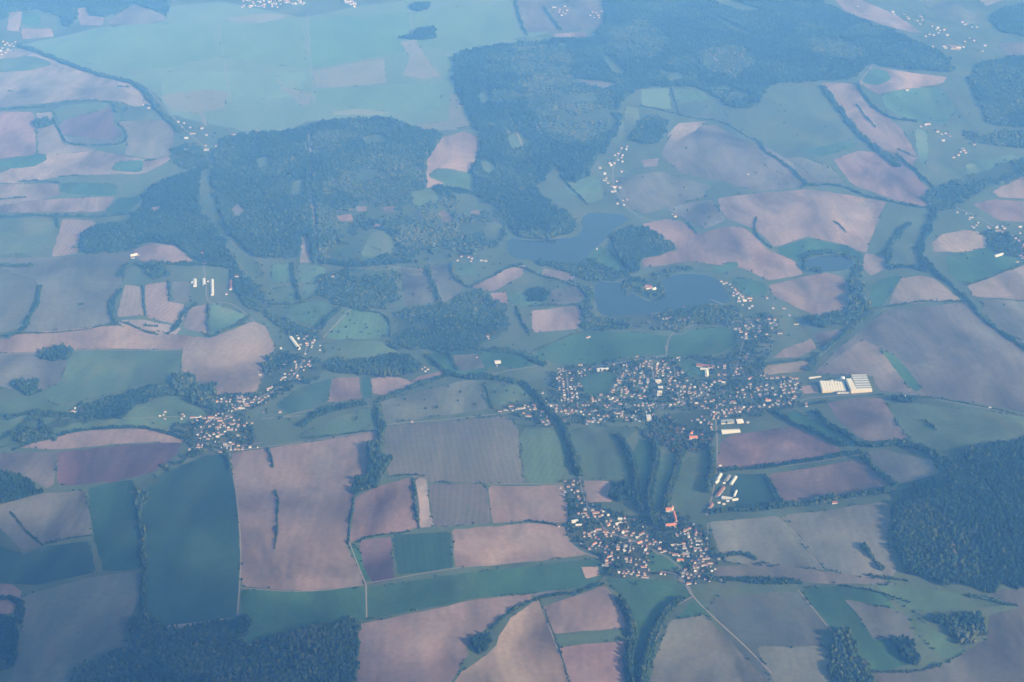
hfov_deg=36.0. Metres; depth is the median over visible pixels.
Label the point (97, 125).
ploughed field
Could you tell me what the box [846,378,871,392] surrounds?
factory hall
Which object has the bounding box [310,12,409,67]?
crop field
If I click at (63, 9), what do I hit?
wood
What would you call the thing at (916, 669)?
hedgerow
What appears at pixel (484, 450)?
fallow field
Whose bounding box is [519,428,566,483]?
meadow
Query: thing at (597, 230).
water
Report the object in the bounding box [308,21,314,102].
track
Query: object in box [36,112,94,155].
stubble field
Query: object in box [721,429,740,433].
shed
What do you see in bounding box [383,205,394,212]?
ploughed field
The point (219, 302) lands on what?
road
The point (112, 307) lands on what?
hedgerow
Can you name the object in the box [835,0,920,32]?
stubble field
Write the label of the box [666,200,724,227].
fallow field
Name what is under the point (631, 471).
thicket
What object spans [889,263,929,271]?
hedgerow
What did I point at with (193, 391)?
wood
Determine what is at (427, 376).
ploughed field
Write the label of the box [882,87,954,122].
meadow
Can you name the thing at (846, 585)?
hedgerow
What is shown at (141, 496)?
wood
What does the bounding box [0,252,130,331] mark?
fallow field
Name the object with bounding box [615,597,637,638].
thicket
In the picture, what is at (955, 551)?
track
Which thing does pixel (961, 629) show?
wood
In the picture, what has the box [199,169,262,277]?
meadow
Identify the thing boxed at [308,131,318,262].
track
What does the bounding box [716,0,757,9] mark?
meadow
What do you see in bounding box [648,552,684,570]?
meadow
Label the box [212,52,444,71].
track
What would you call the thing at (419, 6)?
wood
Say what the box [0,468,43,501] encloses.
wood
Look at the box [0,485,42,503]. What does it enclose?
forest floor
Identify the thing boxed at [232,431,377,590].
ploughed field
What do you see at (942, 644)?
meadow
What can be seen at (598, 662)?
ploughed field
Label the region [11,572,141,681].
crop field
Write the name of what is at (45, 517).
fallow field
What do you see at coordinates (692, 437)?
manor house
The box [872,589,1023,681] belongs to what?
fallow field
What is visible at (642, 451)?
meadow
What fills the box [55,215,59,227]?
hedgerow
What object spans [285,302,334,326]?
meadow
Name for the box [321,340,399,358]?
meadow
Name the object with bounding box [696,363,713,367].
barn
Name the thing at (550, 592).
fallow field
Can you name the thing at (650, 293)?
wood
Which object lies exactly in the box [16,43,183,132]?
hedgerow
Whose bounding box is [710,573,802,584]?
hedgerow
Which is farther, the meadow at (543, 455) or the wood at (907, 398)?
the wood at (907, 398)
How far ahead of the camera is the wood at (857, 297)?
5907.41 m
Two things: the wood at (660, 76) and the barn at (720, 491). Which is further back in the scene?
the wood at (660, 76)
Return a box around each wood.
[0,0,169,26]
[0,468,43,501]
[0,613,18,668]
[11,377,41,394]
[13,418,70,442]
[33,116,53,126]
[39,342,73,360]
[70,613,361,681]
[73,156,235,267]
[76,383,186,422]
[132,442,208,507]
[141,262,170,278]
[169,142,205,168]
[169,370,217,408]
[209,115,507,266]
[229,261,319,339]
[260,350,321,397]
[314,152,508,262]
[316,267,405,308]
[324,352,422,376]
[351,439,392,493]
[388,287,510,352]
[398,25,437,39]
[409,1,430,10]
[450,0,955,238]
[469,630,491,653]
[514,44,615,142]
[526,286,549,300]
[537,257,629,281]
[567,279,594,319]
[579,303,741,331]
[608,18,669,56]
[608,224,674,271]
[608,479,633,500]
[621,265,692,297]
[630,113,668,142]
[640,412,715,452]
[645,68,739,99]
[697,44,756,73]
[798,249,863,276]
[803,271,871,327]
[809,36,868,58]
[826,625,874,681]
[890,436,1023,592]
[890,634,920,664]
[891,394,916,402]
[892,499,982,579]
[920,157,1023,209]
[933,610,986,643]
[962,129,1023,147]
[966,54,1023,126]
[980,229,1023,256]
[991,2,1023,35]
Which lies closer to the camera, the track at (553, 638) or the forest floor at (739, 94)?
the track at (553, 638)
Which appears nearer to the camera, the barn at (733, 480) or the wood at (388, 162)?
the barn at (733, 480)
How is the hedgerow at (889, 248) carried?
on the ground
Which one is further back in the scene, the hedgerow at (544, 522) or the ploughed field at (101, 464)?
the ploughed field at (101, 464)
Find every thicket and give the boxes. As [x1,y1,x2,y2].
[519,380,555,417]
[551,416,582,476]
[614,433,645,513]
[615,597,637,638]
[623,640,636,681]
[636,596,685,681]
[644,438,660,525]
[658,450,686,510]
[702,446,716,492]
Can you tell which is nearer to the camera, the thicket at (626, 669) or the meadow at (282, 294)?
the thicket at (626, 669)
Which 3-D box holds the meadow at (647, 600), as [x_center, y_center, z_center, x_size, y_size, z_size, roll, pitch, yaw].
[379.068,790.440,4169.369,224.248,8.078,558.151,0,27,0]
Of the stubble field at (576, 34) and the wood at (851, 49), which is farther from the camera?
the stubble field at (576, 34)
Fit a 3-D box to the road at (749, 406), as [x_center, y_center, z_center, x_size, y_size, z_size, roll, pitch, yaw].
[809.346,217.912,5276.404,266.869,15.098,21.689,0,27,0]
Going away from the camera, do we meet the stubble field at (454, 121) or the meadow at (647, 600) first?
the meadow at (647, 600)
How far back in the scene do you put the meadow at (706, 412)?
5259.20 m
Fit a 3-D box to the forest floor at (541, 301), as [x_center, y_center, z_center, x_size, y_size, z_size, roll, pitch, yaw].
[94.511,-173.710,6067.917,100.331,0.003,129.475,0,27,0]
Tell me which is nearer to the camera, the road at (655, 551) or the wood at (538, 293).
the road at (655, 551)
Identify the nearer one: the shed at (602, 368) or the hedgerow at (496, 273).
the shed at (602, 368)
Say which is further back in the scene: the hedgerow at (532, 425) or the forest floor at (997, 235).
the forest floor at (997, 235)
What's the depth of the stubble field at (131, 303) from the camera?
5974.40 m
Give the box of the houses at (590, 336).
[0,0,1023,583]
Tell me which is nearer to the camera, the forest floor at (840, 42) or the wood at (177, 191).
the wood at (177, 191)
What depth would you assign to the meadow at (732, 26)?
9100.61 m
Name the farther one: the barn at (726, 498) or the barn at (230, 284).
the barn at (230, 284)
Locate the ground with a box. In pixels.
[0,0,1023,681]
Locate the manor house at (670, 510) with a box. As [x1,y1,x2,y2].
[665,505,677,527]
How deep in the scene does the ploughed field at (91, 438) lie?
5097.89 m
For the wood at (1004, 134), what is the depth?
7552.32 m
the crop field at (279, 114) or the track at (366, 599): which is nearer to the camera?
the track at (366, 599)
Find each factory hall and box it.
[819,381,845,392]
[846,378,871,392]
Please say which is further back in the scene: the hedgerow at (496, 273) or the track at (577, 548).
the hedgerow at (496, 273)
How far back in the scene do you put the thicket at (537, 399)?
5313.69 m
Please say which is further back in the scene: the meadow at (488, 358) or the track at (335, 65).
the track at (335, 65)
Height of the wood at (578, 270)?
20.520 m
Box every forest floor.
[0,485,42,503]
[0,620,15,670]
[14,383,41,395]
[14,417,79,442]
[40,350,73,361]
[67,386,188,424]
[130,445,206,507]
[145,266,169,279]
[169,145,206,169]
[171,377,216,409]
[228,262,320,340]
[258,351,324,398]
[352,458,390,494]
[397,30,435,39]
[472,643,489,653]
[525,293,548,302]
[540,260,630,281]
[570,281,595,320]
[609,20,667,57]
[609,492,631,501]
[622,268,710,300]
[631,119,668,143]
[643,410,715,453]
[649,70,748,99]
[697,46,753,75]
[798,251,862,280]
[805,277,869,327]
[813,38,869,59]
[891,642,920,665]
[892,400,914,403]
[921,162,1023,211]
[933,616,988,645]
[963,131,1023,148]
[979,229,1023,260]
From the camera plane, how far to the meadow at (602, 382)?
5442.15 m
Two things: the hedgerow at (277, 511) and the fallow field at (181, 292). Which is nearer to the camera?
the hedgerow at (277, 511)
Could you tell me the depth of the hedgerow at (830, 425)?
5058.33 m
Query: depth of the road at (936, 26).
8982.76 m
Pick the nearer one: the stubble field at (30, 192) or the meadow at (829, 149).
the stubble field at (30, 192)
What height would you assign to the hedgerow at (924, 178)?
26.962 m
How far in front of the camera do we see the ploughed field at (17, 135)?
7651.48 m
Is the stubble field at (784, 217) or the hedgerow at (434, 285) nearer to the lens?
the hedgerow at (434, 285)
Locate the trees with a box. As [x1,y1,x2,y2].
[3,0,1023,580]
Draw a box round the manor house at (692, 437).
[689,431,702,440]
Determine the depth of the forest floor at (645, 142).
7559.60 m
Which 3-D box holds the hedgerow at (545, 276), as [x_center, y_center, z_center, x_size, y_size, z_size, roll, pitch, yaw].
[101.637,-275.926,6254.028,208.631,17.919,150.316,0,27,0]
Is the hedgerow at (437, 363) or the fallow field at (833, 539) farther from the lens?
the hedgerow at (437, 363)
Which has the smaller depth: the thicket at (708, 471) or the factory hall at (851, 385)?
the thicket at (708, 471)
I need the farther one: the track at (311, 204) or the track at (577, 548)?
the track at (311, 204)
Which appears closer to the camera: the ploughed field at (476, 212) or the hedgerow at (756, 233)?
the hedgerow at (756, 233)
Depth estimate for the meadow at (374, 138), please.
7540.29 m
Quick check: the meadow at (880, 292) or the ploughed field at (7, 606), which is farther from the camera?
the meadow at (880, 292)
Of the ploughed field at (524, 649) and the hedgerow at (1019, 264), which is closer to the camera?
the ploughed field at (524, 649)
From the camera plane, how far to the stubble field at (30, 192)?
7021.29 m
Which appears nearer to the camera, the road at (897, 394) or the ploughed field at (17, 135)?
the road at (897, 394)
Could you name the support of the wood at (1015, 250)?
on the forest floor at (997, 235)
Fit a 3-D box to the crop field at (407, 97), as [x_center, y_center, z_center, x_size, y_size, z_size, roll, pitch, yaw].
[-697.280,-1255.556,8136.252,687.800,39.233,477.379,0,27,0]
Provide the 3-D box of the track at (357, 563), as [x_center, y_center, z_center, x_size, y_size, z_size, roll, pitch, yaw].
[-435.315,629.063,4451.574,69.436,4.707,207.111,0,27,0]
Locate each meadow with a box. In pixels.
[0,56,50,71]
[0,154,46,168]
[0,217,55,254]
[0,392,207,446]
[22,11,40,24]
[42,350,181,402]
[53,102,124,122]
[60,182,117,195]
[113,160,143,171]
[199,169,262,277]
[209,304,245,333]
[240,559,602,642]
[257,156,270,166]
[271,264,291,282]
[271,286,296,301]
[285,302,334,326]
[291,179,304,195]
[293,409,373,437]
[298,264,324,281]
[302,283,318,298]
[306,136,324,153]
[312,198,316,220]
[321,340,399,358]
[326,246,377,259]
[327,308,389,338]
[350,545,368,580]
[361,230,394,256]
[362,135,387,144]
[411,190,439,206]
[427,350,544,374]
[429,168,473,189]
[452,192,489,210]
[455,263,479,275]
[478,90,491,102]
[481,159,494,173]
[484,221,502,239]
[484,383,529,406]
[489,291,547,305]
[508,132,527,148]
[512,90,523,95]
[515,37,550,41]
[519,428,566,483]
[537,327,735,364]
[555,629,628,644]
[559,43,567,48]
[565,177,603,202]
[570,426,638,478]
[582,372,614,395]
[586,247,628,271]
[603,54,625,73]
[607,577,689,681]
[624,106,639,131]
[634,439,650,492]
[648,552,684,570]
[653,453,676,506]
[668,73,681,80]
[671,456,707,507]
[674,89,707,101]
[676,103,728,119]
[677,600,710,617]
[680,359,704,378]
[693,410,710,414]
[711,262,737,273]
[713,15,755,36]
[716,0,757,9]
[721,86,732,90]
[733,278,766,296]
[777,238,862,261]
[787,410,856,446]
[804,142,858,155]
[804,586,913,671]
[862,68,891,84]
[870,275,899,309]
[878,585,1008,610]
[881,349,920,390]
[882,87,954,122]
[888,401,1023,455]
[911,611,963,657]
[915,128,927,166]
[943,544,979,550]
[946,241,1023,282]
[965,155,1023,187]
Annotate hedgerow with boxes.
[0,98,112,109]
[0,196,25,199]
[0,211,131,217]
[0,262,32,267]
[0,322,112,336]
[0,414,57,440]
[0,594,25,622]
[4,284,42,338]
[4,382,178,419]
[10,511,42,544]
[12,424,187,449]
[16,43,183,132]
[18,179,59,182]
[42,534,93,545]
[52,118,126,145]
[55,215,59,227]
[108,288,121,323]
[111,102,127,112]
[116,259,226,275]
[116,319,157,334]
[136,499,147,613]
[141,285,146,315]
[166,301,196,333]
[167,280,170,300]
[206,303,209,336]
[209,314,251,336]
[222,448,232,470]
[267,446,273,467]
[268,279,324,304]
[273,489,279,548]
[290,261,301,299]
[297,400,367,427]
[300,429,375,438]
[316,306,340,329]
[346,496,354,544]
[349,306,392,337]
[355,529,409,542]
[374,403,386,441]
[376,370,452,402]
[387,473,425,476]
[408,343,547,366]
[411,478,419,527]
[424,353,448,371]
[425,264,441,299]
[445,369,517,383]
[448,347,460,370]
[450,261,467,287]
[470,263,522,286]
[483,383,493,408]
[490,582,604,628]
[511,264,563,280]
[513,418,550,426]
[514,0,527,34]
[514,306,529,332]
[524,519,568,526]
[531,302,579,306]
[539,598,570,681]
[543,6,561,29]
[559,173,587,204]
[640,104,761,141]
[670,87,680,115]
[709,485,893,513]
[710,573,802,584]
[716,550,756,559]
[720,449,862,471]
[754,216,771,247]
[757,140,809,183]
[765,356,812,364]
[765,473,782,501]
[770,407,848,446]
[801,400,831,406]
[802,182,932,208]
[805,310,874,370]
[811,409,863,445]
[820,84,900,166]
[838,584,910,602]
[855,81,917,121]
[856,103,875,126]
[859,453,898,486]
[859,541,884,570]
[861,437,954,465]
[864,299,966,310]
[866,573,908,580]
[871,143,899,160]
[872,393,1022,415]
[873,661,942,672]
[884,222,911,266]
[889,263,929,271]
[895,153,946,201]
[916,202,947,280]
[922,419,936,429]
[945,278,1023,347]
[962,594,1017,606]
[965,262,1023,284]
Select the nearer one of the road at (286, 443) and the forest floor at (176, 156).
the road at (286, 443)
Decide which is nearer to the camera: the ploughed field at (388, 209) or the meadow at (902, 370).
the meadow at (902, 370)
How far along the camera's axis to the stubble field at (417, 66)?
8660.56 m
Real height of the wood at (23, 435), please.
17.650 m
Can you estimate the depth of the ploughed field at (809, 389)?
5358.57 m
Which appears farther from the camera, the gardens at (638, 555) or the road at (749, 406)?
the road at (749, 406)
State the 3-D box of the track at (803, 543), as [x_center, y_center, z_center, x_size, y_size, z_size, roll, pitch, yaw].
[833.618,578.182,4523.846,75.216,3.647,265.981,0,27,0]
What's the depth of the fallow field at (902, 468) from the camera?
4758.81 m
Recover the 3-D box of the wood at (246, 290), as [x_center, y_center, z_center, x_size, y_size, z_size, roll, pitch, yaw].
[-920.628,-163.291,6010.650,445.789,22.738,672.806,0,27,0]
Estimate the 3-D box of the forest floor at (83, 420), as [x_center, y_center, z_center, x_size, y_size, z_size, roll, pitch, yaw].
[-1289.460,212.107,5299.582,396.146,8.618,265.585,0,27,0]
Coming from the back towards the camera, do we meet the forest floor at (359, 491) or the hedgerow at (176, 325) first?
the hedgerow at (176, 325)
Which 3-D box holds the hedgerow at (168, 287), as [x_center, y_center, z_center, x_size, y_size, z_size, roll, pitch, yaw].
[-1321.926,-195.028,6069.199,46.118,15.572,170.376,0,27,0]
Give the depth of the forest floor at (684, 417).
5184.40 m
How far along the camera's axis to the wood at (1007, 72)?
8057.71 m
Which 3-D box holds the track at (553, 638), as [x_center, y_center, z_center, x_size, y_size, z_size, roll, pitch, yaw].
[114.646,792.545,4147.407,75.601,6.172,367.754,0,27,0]
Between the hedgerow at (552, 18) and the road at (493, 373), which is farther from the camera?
the hedgerow at (552, 18)
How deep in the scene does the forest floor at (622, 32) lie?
9066.60 m
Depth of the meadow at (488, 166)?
7230.80 m
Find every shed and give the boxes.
[289,336,300,349]
[596,367,608,371]
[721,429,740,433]
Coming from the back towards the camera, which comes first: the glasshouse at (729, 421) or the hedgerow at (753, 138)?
the hedgerow at (753, 138)
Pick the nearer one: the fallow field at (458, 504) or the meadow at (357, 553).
the meadow at (357, 553)
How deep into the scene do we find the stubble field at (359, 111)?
7932.39 m
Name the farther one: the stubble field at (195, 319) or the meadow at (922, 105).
the meadow at (922, 105)
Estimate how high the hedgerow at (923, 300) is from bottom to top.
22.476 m
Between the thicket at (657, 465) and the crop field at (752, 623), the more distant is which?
the thicket at (657, 465)
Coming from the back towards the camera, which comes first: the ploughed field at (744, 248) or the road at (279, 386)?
the ploughed field at (744, 248)
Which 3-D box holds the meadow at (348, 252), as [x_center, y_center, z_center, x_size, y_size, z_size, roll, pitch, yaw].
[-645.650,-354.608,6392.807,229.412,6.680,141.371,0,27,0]
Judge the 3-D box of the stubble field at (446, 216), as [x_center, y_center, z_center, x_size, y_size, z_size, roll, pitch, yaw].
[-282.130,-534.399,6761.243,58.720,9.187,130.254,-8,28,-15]
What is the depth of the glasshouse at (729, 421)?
5177.10 m
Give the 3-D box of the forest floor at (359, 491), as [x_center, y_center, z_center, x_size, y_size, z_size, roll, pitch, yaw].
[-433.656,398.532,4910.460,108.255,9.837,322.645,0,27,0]
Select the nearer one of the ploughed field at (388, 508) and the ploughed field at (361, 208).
the ploughed field at (388, 508)
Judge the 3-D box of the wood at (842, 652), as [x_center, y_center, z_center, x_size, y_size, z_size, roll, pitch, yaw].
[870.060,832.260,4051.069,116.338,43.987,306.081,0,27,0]
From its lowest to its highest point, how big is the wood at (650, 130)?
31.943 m
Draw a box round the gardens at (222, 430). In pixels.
[169,394,268,449]
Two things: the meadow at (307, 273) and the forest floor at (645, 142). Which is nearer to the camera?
the meadow at (307, 273)
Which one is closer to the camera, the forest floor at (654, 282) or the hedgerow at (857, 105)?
the forest floor at (654, 282)
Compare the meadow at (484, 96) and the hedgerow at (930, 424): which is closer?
the hedgerow at (930, 424)
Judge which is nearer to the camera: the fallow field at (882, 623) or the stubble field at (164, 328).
the fallow field at (882, 623)
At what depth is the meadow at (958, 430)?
5010.02 m
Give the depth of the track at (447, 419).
5200.46 m
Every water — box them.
[507,213,628,262]
[594,274,729,315]
[805,255,853,271]
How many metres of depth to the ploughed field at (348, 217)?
6686.84 m
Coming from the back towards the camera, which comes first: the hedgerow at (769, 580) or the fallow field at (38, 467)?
the fallow field at (38, 467)
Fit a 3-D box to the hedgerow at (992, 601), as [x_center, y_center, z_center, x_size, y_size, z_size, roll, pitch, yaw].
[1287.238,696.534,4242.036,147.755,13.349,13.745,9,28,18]
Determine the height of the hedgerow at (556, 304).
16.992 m
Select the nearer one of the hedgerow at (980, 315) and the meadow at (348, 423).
the meadow at (348, 423)
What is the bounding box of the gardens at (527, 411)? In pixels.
[500,314,800,426]
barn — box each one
[193,278,196,286]
[211,279,213,295]
[229,280,231,289]
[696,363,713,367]
[715,486,724,496]
[721,496,732,499]
[724,474,730,480]
[729,475,736,484]
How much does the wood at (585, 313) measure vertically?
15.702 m
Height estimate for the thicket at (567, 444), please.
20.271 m
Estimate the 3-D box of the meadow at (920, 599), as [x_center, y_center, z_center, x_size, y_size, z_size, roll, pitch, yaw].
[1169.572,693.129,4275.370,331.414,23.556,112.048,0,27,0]
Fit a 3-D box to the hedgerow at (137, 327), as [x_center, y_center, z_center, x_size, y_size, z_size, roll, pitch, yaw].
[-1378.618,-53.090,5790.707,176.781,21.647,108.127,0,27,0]
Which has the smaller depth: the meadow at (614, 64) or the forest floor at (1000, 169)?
the forest floor at (1000, 169)
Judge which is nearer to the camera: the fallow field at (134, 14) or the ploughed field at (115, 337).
the ploughed field at (115, 337)
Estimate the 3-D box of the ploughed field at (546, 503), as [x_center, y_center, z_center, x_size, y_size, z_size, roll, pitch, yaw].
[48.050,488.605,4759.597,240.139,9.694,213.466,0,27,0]
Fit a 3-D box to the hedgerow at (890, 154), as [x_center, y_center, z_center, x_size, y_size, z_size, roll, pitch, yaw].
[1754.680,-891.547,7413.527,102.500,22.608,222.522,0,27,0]
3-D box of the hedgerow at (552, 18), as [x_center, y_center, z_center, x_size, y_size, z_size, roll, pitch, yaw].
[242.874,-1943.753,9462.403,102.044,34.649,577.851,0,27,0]
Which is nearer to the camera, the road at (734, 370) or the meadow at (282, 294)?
the road at (734, 370)
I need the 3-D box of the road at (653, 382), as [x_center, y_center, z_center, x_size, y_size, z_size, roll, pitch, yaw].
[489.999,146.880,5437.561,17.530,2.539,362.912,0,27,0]
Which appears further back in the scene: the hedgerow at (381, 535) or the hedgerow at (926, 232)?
the hedgerow at (926, 232)
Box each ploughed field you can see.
[0,111,35,158]
[0,326,197,352]
[0,583,21,613]
[20,429,183,448]
[57,443,180,484]
[59,108,121,139]
[132,243,192,263]
[182,322,274,394]
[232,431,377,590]
[328,377,361,401]
[337,214,352,221]
[350,478,417,542]
[355,594,531,681]
[356,206,366,211]
[359,537,393,583]
[371,377,413,395]
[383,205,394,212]
[411,372,442,381]
[426,132,479,187]
[452,523,584,567]
[455,599,567,681]
[471,210,479,215]
[489,485,567,522]
[491,292,507,302]
[544,586,626,633]
[558,641,625,681]
[583,481,611,502]
[642,219,801,279]
[718,426,840,468]
[764,360,807,374]
[768,460,889,500]
[769,273,848,314]
[773,339,815,357]
[801,385,817,393]
[822,83,917,167]
[828,398,906,440]
[834,151,927,205]
[974,200,1023,221]
[993,177,1023,197]
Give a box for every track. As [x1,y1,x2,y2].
[0,349,181,354]
[140,641,315,656]
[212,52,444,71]
[219,27,230,100]
[229,453,240,614]
[239,584,366,591]
[267,203,282,257]
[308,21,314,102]
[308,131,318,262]
[323,309,350,337]
[349,542,366,585]
[365,586,366,617]
[369,554,585,582]
[387,412,511,424]
[409,10,436,74]
[494,88,529,160]
[540,601,568,678]
[564,536,598,558]
[655,597,691,641]
[679,579,771,672]
[680,523,707,577]
[706,419,717,514]
[719,455,855,472]
[783,517,822,569]
[798,590,831,630]
[906,508,959,573]
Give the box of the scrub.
[0,1,1023,681]
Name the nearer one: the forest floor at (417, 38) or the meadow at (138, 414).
the meadow at (138, 414)
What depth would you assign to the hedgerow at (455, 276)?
6206.29 m
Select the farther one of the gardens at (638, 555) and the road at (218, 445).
the road at (218, 445)
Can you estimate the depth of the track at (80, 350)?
5625.53 m
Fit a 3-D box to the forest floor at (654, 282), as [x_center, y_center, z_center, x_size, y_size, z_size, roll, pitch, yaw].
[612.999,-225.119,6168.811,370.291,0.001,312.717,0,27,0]
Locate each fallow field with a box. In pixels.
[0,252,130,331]
[0,270,36,332]
[0,352,66,389]
[0,452,56,487]
[0,490,91,553]
[63,136,120,144]
[106,4,167,25]
[117,120,174,158]
[172,282,190,302]
[231,204,244,215]
[378,380,486,421]
[385,416,523,482]
[401,267,435,305]
[429,484,489,526]
[430,263,462,301]
[453,354,484,370]
[513,0,602,32]
[530,590,558,595]
[549,287,583,304]
[577,79,615,88]
[615,172,709,213]
[650,615,767,681]
[661,125,821,190]
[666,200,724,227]
[709,516,820,568]
[714,564,891,583]
[758,646,834,681]
[785,157,842,183]
[785,502,895,576]
[816,303,1023,411]
[817,340,910,390]
[845,600,916,646]
[866,450,939,484]
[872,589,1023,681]
[919,0,988,24]
[980,299,1023,342]
[999,42,1023,55]
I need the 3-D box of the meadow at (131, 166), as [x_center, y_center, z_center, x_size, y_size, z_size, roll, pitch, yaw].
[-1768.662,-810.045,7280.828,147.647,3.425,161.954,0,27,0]
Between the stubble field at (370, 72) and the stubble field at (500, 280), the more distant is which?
the stubble field at (370, 72)
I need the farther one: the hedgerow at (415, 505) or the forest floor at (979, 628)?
the hedgerow at (415, 505)
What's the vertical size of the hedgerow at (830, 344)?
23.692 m
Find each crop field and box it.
[0,541,95,584]
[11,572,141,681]
[23,0,547,131]
[43,23,215,67]
[88,480,140,570]
[106,197,141,215]
[141,454,241,625]
[160,71,306,101]
[220,19,305,67]
[276,379,331,413]
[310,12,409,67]
[315,83,441,110]
[360,377,371,398]
[393,531,452,573]
[415,4,515,49]
[641,88,670,108]
[708,591,837,681]
[730,474,774,505]
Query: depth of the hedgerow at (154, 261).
6275.43 m
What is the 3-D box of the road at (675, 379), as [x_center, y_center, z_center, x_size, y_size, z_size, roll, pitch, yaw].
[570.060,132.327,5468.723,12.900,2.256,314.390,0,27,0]
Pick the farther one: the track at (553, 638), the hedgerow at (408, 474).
the hedgerow at (408, 474)
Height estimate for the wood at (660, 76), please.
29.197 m
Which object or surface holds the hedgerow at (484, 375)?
on the ground
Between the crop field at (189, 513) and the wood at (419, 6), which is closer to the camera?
the crop field at (189, 513)
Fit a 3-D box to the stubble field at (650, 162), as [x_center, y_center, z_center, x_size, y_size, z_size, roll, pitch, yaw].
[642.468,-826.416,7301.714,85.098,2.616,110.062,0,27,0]
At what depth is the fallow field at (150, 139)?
7624.99 m
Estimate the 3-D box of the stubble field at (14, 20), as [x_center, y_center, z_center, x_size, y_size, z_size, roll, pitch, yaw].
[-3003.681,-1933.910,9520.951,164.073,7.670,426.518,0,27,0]
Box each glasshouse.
[721,419,733,423]
[736,419,743,423]
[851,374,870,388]
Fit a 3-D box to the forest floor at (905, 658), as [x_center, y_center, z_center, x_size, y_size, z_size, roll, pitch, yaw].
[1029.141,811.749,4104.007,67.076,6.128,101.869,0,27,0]
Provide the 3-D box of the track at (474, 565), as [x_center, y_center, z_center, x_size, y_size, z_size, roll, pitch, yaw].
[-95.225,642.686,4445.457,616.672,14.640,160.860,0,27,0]
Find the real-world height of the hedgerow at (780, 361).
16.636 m
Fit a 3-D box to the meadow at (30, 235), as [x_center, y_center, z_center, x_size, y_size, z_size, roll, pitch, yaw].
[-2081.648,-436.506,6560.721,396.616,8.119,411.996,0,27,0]
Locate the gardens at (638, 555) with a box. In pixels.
[564,477,717,584]
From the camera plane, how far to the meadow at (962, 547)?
4400.16 m
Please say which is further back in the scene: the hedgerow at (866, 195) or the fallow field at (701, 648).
the hedgerow at (866, 195)
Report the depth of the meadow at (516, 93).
8075.96 m
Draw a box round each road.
[9,47,210,152]
[192,427,379,450]
[197,420,261,446]
[203,265,255,322]
[225,346,306,417]
[410,364,548,383]
[554,355,665,371]
[566,369,571,424]
[574,404,676,412]
[578,476,659,554]
[608,533,687,575]
[610,363,632,408]
[612,149,677,221]
[648,571,691,594]
[651,359,656,407]
[659,321,748,408]
[666,321,719,354]
[673,358,679,400]
[691,531,701,581]
[715,404,789,408]
[795,393,1023,415]
[886,5,985,47]
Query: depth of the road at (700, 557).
4480.35 m
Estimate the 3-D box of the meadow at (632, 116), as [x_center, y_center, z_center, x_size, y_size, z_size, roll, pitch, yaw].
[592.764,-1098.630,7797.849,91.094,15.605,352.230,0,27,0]
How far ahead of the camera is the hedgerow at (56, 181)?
7124.18 m
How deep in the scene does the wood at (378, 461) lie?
4882.91 m
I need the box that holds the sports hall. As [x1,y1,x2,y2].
[646,414,651,420]
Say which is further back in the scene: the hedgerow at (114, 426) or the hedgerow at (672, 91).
the hedgerow at (672, 91)
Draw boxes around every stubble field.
[0,49,150,106]
[0,151,170,182]
[0,183,59,205]
[0,197,114,212]
[7,11,21,30]
[21,28,53,38]
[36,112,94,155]
[52,219,95,256]
[77,7,104,24]
[117,285,142,316]
[119,320,180,333]
[145,282,184,324]
[161,89,228,124]
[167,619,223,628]
[184,304,207,333]
[221,14,291,22]
[277,75,312,105]
[300,235,312,262]
[312,59,385,87]
[331,108,389,114]
[400,40,439,78]
[415,94,469,129]
[415,478,433,527]
[438,210,453,222]
[473,265,524,290]
[531,306,581,332]
[542,269,574,280]
[554,32,585,37]
[582,567,599,577]
[641,158,658,166]
[667,121,705,142]
[718,189,885,251]
[814,330,841,346]
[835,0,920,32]
[860,66,946,93]
[862,253,885,274]
[889,276,958,304]
[932,230,987,251]
[947,44,961,50]
[968,265,1023,299]
[980,0,1001,5]
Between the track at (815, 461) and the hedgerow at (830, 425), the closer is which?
the track at (815, 461)
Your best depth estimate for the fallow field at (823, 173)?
7225.47 m

